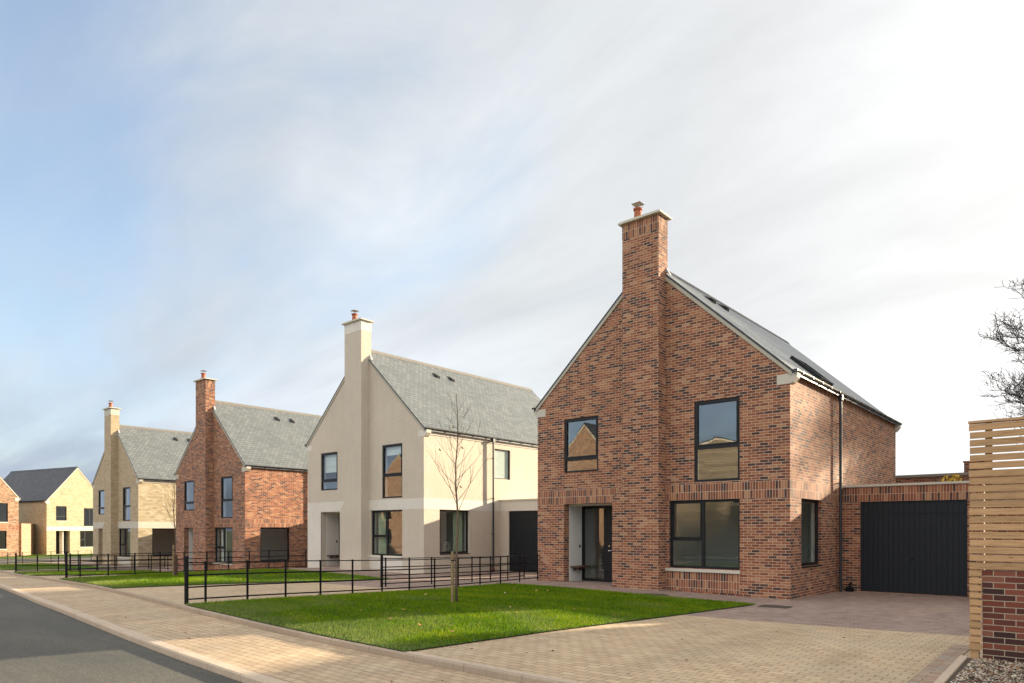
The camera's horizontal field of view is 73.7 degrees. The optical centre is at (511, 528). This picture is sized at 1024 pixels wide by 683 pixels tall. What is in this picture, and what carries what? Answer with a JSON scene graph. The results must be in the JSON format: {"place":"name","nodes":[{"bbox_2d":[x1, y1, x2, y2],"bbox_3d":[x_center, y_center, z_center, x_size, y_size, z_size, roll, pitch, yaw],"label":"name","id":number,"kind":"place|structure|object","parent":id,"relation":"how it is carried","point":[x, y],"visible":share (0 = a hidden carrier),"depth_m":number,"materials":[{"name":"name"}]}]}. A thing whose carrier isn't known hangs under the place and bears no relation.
{"place":"outdoors","nodes":[
{"label":"outdoors","id":0,"kind":"place"},
{"bbox_2d":[0,557,92,562],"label":"side road","id":1,"kind":"structure","parent":0,"point":[13,560],"depth_m":60.89,"materials":[{"name":"grey asphalt"}]},
{"bbox_2d":[0,553,92,558],"bbox_3d":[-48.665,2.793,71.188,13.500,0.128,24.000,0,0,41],"label":"turf","id":2,"kind":"structure","parent":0,"point":[61,555],"depth_m":67.95,"materials":[{"name":"green plant"}]},
{"bbox_2d":[0,588,241,682],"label":"road","id":3,"kind":"structure","parent":0,"point":[40,643],"depth_m":9.46,"materials":[{"name":"grey asphalt"}]},
{"bbox_2d":[0,572,517,682],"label":"footway","id":4,"kind":"structure","parent":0,"point":[289,659],"depth_m":9.92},
{"bbox_2d":[2,569,982,682],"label":"driveway","id":5,"kind":"structure","parent":0,"point":[716,650],"depth_m":9.37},
{"bbox_2d":[406,651,582,682],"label":"edging strip","id":6,"kind":"object","parent":5,"relation":"on","point":[514,671],"visible":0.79,"depth_m":8.02,"materials":[{"name":"concrete"}]},
{"bbox_2d":[74,599,936,682],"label":"fallen leaves","id":7,"kind":"object","parent":5,"relation":"on","point":[471,648],"visible":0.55,"depth_m":10.05,"materials":[{"name":"brown plant"}]},
{"bbox_2d":[907,644,968,682],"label":"paver border","id":8,"kind":"object","parent":5,"relation":"on","point":[932,671],"visible":0.86,"depth_m":8.11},
{"bbox_2d":[934,655,967,682],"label":"bed edging","id":9,"kind":"object","parent":5,"relation":"on","point":[949,670],"visible":1,"depth_m":7.68,"materials":[{"name":"concrete"}]},
{"bbox_2d":[944,657,967,682],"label":"bed edging","id":10,"kind":"object","parent":5,"relation":"on","point":[945,681],"visible":0.42,"depth_m":7.70,"materials":[{"name":"concrete"}]},
{"bbox_2d":[946,658,1023,682],"bbox_3d":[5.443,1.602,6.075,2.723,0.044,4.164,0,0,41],"label":"gravel","id":11,"kind":"structure","parent":5,"relation":"on","point":[977,675],"depth_m":7.63,"materials":[{"name":"grey gravel"}]},
{"bbox_2d":[968,417,1023,658],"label":"timber screen","id":12,"kind":"object","parent":11,"relation":"on","point":[988,496],"visible":0.99,"depth_m":8.41,"materials":[{"name":"beige wood"}]},
{"bbox_2d":[6,557,982,636],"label":"forecourt","id":13,"kind":"structure","parent":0,"point":[937,614],"depth_m":16.45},
{"bbox_2d":[0,551,90,563],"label":"estate fence","id":14,"kind":"object","parent":13,"relation":"on","point":[7,556],"visible":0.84,"depth_m":52.96,"materials":[{"name":"black metal"}]},
{"bbox_2d":[0,563,104,569],"bbox_3d":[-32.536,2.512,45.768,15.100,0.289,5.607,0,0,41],"label":"turf","id":15,"kind":"structure","parent":13,"relation":"on","point":[47,567],"depth_m":42.75,"materials":[{"name":"green plant"}]},
{"bbox_2d":[14,568,170,575],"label":"grass","id":16,"kind":"structure","parent":13,"relation":"on","point":[56,572],"depth_m":33.33,"materials":[{"name":"green plant"}]},
{"bbox_2d":[15,553,179,570],"bbox_3d":[-22.654,1.932,38.193,0.095,1.416,8.538,0,0,41],"label":"estate fence","id":17,"kind":"object","parent":13,"relation":"on","point":[58,565],"visible":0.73,"depth_m":36.85,"materials":[{"name":"black metal"}]},
{"bbox_2d":[69,553,164,570],"bbox_3d":[-23.068,1.998,40.162,0.095,1.280,5.178,0,0,41],"label":"estate fence","id":18,"kind":"object","parent":13,"relation":"on","point":[70,560],"visible":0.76,"depth_m":39.88,"materials":[{"name":"black metal"}]},
{"bbox_2d":[91,400,192,565],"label":"house","id":19,"kind":"structure","parent":13,"relation":"on","point":[137,465],"depth_m":47.08,"materials":[{"name":"brick"}]},
{"bbox_2d":[99,490,103,514],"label":"window","id":20,"kind":"structure","parent":19,"relation":"in","point":[99,490],"depth_m":49.64,"materials":[{"name":"metal"}]},
{"bbox_2d":[120,528,129,556],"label":"window","id":21,"kind":"structure","parent":19,"relation":"in","point":[125,529],"depth_m":46.63,"materials":[{"name":"metal"}]},
{"bbox_2d":[123,487,129,520],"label":"window","id":22,"kind":"structure","parent":19,"relation":"in","point":[124,488],"depth_m":46.64,"materials":[{"name":"metal"}]},
{"bbox_2d":[152,528,174,555],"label":"window","id":23,"kind":"structure","parent":19,"relation":"in","point":[152,528],"depth_m":45.82,"materials":[{"name":"metal"}]},
{"bbox_2d":[59,568,389,587],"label":"turf","id":24,"kind":"structure","parent":13,"relation":"on","point":[124,586],"depth_m":22.61,"materials":[{"name":"green plant"}]},
{"bbox_2d":[158,474,186,575],"bbox_3d":[-12.220,-0.175,24.481,1.183,3.723,1.180,0,0,-5],"label":"young tree","id":25,"kind":"object","parent":24,"relation":"on","point":[175,562],"visible":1,"depth_m":24.52,"materials":[{"name":"brown plant"}]},
{"bbox_2d":[172,545,173,574],"bbox_3d":[-12.124,1.277,24.535,0.170,1.415,0.123,0,0,6],"label":"tree stake","id":26,"kind":"object","parent":24,"relation":"on","point":[172,559],"visible":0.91,"depth_m":24.51,"materials":[{"name":"brown wood"}]},
{"bbox_2d":[174,370,321,571],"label":"house","id":27,"kind":"structure","parent":13,"relation":"on","point":[242,471],"depth_m":38.31,"materials":[{"name":"red brick"}]},
{"bbox_2d":[185,480,193,510],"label":"window","id":28,"kind":"structure","parent":27,"relation":"in","point":[192,502],"depth_m":40.57,"materials":[{"name":"metal"}]},
{"bbox_2d":[215,527,232,562],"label":"window","id":29,"kind":"structure","parent":27,"relation":"in","point":[223,546],"depth_m":38.08,"materials":[{"name":"metal"}]},
{"bbox_2d":[221,476,232,517],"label":"window","id":30,"kind":"structure","parent":27,"relation":"in","point":[222,500],"depth_m":37.65,"materials":[{"name":"metal"}]},
{"bbox_2d":[260,527,288,560],"bbox_3d":[-13.051,0.833,37.481,0.070,1.845,1.770,0,0,41],"label":"window","id":31,"kind":"structure","parent":27,"relation":"in","point":[287,528],"depth_m":37.64,"materials":[{"name":"metal"}]},
{"bbox_2d":[304,309,540,574],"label":"house","id":32,"kind":"structure","parent":13,"relation":"on","point":[377,485],"depth_m":30.14,"materials":[{"name":"white paint"}]},
{"bbox_2d":[321,452,337,490],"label":"window","id":33,"kind":"structure","parent":32,"relation":"in","point":[331,459],"depth_m":32.13,"materials":[{"name":"metal"}]},
{"bbox_2d":[372,510,401,555],"bbox_3d":[-5.252,0.239,29.352,2.120,2.195,0.258,0,0,41],"label":"window","id":34,"kind":"structure","parent":32,"relation":"in","point":[383,515],"depth_m":29.79,"materials":[{"name":"metal"}]},
{"bbox_2d":[383,443,401,497],"bbox_3d":[-5.018,-2.454,29.019,1.330,2.280,0.164,0,0,41],"label":"window","id":35,"kind":"structure","parent":32,"relation":"in","point":[396,449],"depth_m":29.12,"materials":[{"name":"metal"}]},
{"bbox_2d":[440,510,467,553],"bbox_3d":[-2.586,0.189,29.108,0.246,2.095,1.770,0,0,41],"label":"window","id":36,"kind":"structure","parent":32,"relation":"in","point":[454,511],"depth_m":29.55,"materials":[{"name":"metal"}]},
{"bbox_2d":[495,449,508,479],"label":"window","id":37,"kind":"structure","parent":32,"relation":"in","point":[501,456],"depth_m":31.35,"materials":[{"name":"metal"}]},
{"bbox_2d":[380,554,524,586],"bbox_3d":[-1.746,1.397,23.190,0.095,1.293,6.808,0,0,41],"label":"estate fence","id":38,"kind":"object","parent":13,"relation":"on","point":[431,573],"visible":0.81,"depth_m":22.66,"materials":[{"name":"black metal"}]},
{"bbox_2d":[185,582,755,651],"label":"turf","id":39,"kind":"structure","parent":13,"relation":"on","point":[449,624],"depth_m":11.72,"materials":[{"name":"green plant"}]},
{"bbox_2d":[450,552,457,602],"bbox_3d":[-1.259,1.199,14.839,0.170,1.415,0.123,0,0,6],"label":"tree stake","id":40,"kind":"object","parent":39,"relation":"on","point":[452,560],"visible":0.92,"depth_m":14.81,"materials":[{"name":"brown wood"}]},
{"bbox_2d":[427,391,489,601],"bbox_3d":[-1.271,-0.697,14.738,1.342,4.610,1.359,0,0,41],"label":"young tree","id":41,"kind":"object","parent":39,"relation":"on","point":[456,551],"visible":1,"depth_m":14.81,"materials":[{"name":"brown plant"}]},
{"bbox_2d":[288,586,665,631],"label":"fallen leaves","id":42,"kind":"object","parent":39,"relation":"on","point":[482,609],"visible":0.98,"depth_m":15.16,"materials":[{"name":"brown plant"}]},
{"bbox_2d":[645,593,668,595],"bbox_3d":[3.804,1.770,18.341,0.660,0.028,0.480,0,0,38],"label":"drain cover","id":43,"kind":"object","parent":13,"relation":"on","point":[657,594],"visible":0.43,"depth_m":18.37,"materials":[{"name":"metal"}]},
{"bbox_2d":[532,201,984,599],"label":"house","id":44,"kind":"structure","parent":13,"relation":"on","point":[692,438],"depth_m":20.02,"materials":[{"name":"red brick"}]},
{"bbox_2d":[565,415,597,472],"bbox_3d":[2.252,-2.710,22.030,1.330,1.760,0.084,0,0,41],"label":"window","id":45,"kind":"structure","parent":44,"relation":"in","point":[587,457],"depth_m":22.06,"materials":[{"name":"metal"}]},
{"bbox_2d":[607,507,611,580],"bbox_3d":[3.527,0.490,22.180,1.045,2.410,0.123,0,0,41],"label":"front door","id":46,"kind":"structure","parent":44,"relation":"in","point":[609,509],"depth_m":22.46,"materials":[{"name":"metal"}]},
{"bbox_2d":[670,499,739,569],"bbox_3d":[5.453,0.148,19.334,2.120,1.945,0.082,0,0,41],"label":"window","id":47,"kind":"structure","parent":44,"relation":"in","point":[702,502],"depth_m":19.37,"materials":[{"name":"metal"}]},
{"bbox_2d":[695,396,739,481],"bbox_3d":[5.719,-2.470,19.037,1.330,2.280,0.084,0,0,41],"label":"window","id":48,"kind":"structure","parent":44,"relation":"in","point":[727,444],"depth_m":19.01,"materials":[{"name":"metal"}]},
{"bbox_2d":[801,499,817,565],"bbox_3d":[8.243,0.098,19.100,0.070,1.845,1.770,0,0,41],"label":"window","id":49,"kind":"structure","parent":44,"relation":"in","point":[802,500],"depth_m":19.70,"materials":[{"name":"metal"}]},
{"bbox_2d":[790,356,833,385],"bbox_3d":[9.282,-4.886,21.136,0.935,0.874,1.250,0,0,41],"label":"solar panel","id":50,"kind":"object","parent":44,"relation":"in","point":[798,361],"depth_m":20.79,"materials":[{"name":"glass"}]},
{"bbox_2d":[757,604,792,608],"bbox_3d":[6.064,1.795,15.756,0.660,0.028,0.480,0,0,38],"label":"drain cover","id":51,"kind":"object","parent":13,"relation":"on","point":[775,606],"visible":0.97,"depth_m":15.74,"materials":[{"name":"metal"}]},
{"bbox_2d":[845,582,853,591],"bbox_3d":[10.306,1.778,20.854,0.180,0.338,0.222,0,0,41],"label":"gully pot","id":52,"kind":"object","parent":13,"relation":"on","point":[849,589],"visible":0.91,"depth_m":20.79,"materials":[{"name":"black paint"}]},
{"bbox_2d":[0,0,1023,483],"label":"sky","id":53,"kind":"structure","parent":0,"point":[188,187],"materials":[{"name":"blue"}]},
{"bbox_3d":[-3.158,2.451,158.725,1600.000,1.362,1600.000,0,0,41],"label":"ground","id":54,"kind":"structure","parent":0,"visible":0},
{"bbox_2d":[0,476,20,556],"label":"house","id":55,"kind":"structure","parent":54,"relation":"on","point":[10,498],"depth_m":67.20,"materials":[{"name":"orange brick"}]},
{"bbox_2d":[0,531,5,548],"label":"window","id":56,"kind":"structure","parent":55,"relation":"in","point":[2,533],"depth_m":66.84,"materials":[{"name":"glass"}]},
{"bbox_2d":[0,503,7,521],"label":"window","id":57,"kind":"structure","parent":55,"relation":"in","point":[3,506],"depth_m":66.92,"materials":[{"name":"glass"}]},
{"bbox_2d":[19,523,34,554],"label":"brick wall","id":58,"kind":"structure","parent":54,"relation":"on","point":[26,539],"depth_m":71.22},
{"bbox_2d":[3,466,92,554],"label":"house","id":59,"kind":"structure","parent":54,"relation":"on","point":[56,506],"depth_m":76.30,"materials":[{"name":"yellow brick"}]},
{"bbox_2d":[56,531,64,553],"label":"front door","id":60,"kind":"structure","parent":59,"relation":"in","point":[57,532],"depth_m":75.87,"materials":[{"name":"black paint"}]},
{"bbox_2d":[56,506,65,520],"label":"window","id":61,"kind":"structure","parent":59,"relation":"in","point":[60,510],"depth_m":75.31,"materials":[{"name":"glass"}]},
{"bbox_2d":[80,531,92,546],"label":"window","id":62,"kind":"structure","parent":59,"relation":"in","point":[86,537],"depth_m":77.79,"materials":[{"name":"glass"}]},
{"bbox_2d":[84,508,92,525],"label":"window","id":63,"kind":"structure","parent":59,"relation":"in","point":[88,512],"depth_m":77.98,"materials":[{"name":"glass"}]},
{"bbox_2d":[0,583,288,682],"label":"road kerb","id":64,"kind":"structure","parent":54,"relation":"on","point":[239,674],"depth_m":9.87,"materials":[{"name":"concrete"}]},
{"bbox_2d":[65,549,305,578],"bbox_3d":[-12.943,1.422,28.476,0.095,1.224,9.918,0,0,41],"label":"estate fence","id":65,"kind":"object","parent":54,"relation":"on","point":[107,561],"visible":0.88,"depth_m":27.23,"materials":[{"name":"black metal"}]},
{"bbox_2d":[0,570,568,682],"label":"garden kerb","id":66,"kind":"structure","parent":54,"relation":"on","point":[483,671],"depth_m":9.77,"materials":[{"name":"concrete"}]},
{"bbox_2d":[184,554,537,603],"bbox_3d":[-2.960,1.246,18.617,0.095,1.368,11.758,0,0,41],"label":"estate fence","id":67,"kind":"object","parent":54,"relation":"on","point":[186,580],"visible":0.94,"depth_m":16.63,"materials":[{"name":"black metal"}]},
{"bbox_2d":[896,461,1023,482],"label":"outbuilding","id":68,"kind":"structure","parent":54,"relation":"on","point":[918,478],"depth_m":29.41,"materials":[{"name":"red brick"}]},
{"bbox_2d":[931,473,962,481],"bbox_3d":[18.349,-0.239,28.762,1.214,4.241,0.585,0,0,41],"label":"climbing plant","id":69,"kind":"object","parent":68,"relation":"attached to","point":[954,477],"visible":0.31,"depth_m":28.59,"materials":[{"name":"yellow plant"}]},
{"bbox_2d":[978,278,1023,363],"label":"bare tree","id":70,"kind":"object","parent":54,"relation":"on","point":[1002,339],"visible":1,"depth_m":46.01,"materials":[{"name":"brown plant"}]},
{"bbox_2d":[978,361,1023,451],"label":"bare tree","id":71,"kind":"object","parent":54,"relation":"on","point":[1017,394],"visible":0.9,"depth_m":38.78,"materials":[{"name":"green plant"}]},
{"bbox_2d":[983,570,1023,662],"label":"brick wall","id":72,"kind":"structure","parent":54,"relation":"on","point":[1003,614],"depth_m":8.34,"materials":[{"name":"red brick"}]},
{"bbox_2d":[993,483,1023,570],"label":"brick wall","id":73,"kind":"structure","parent":54,"relation":"on","point":[1008,523],"depth_m":18.65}
]}

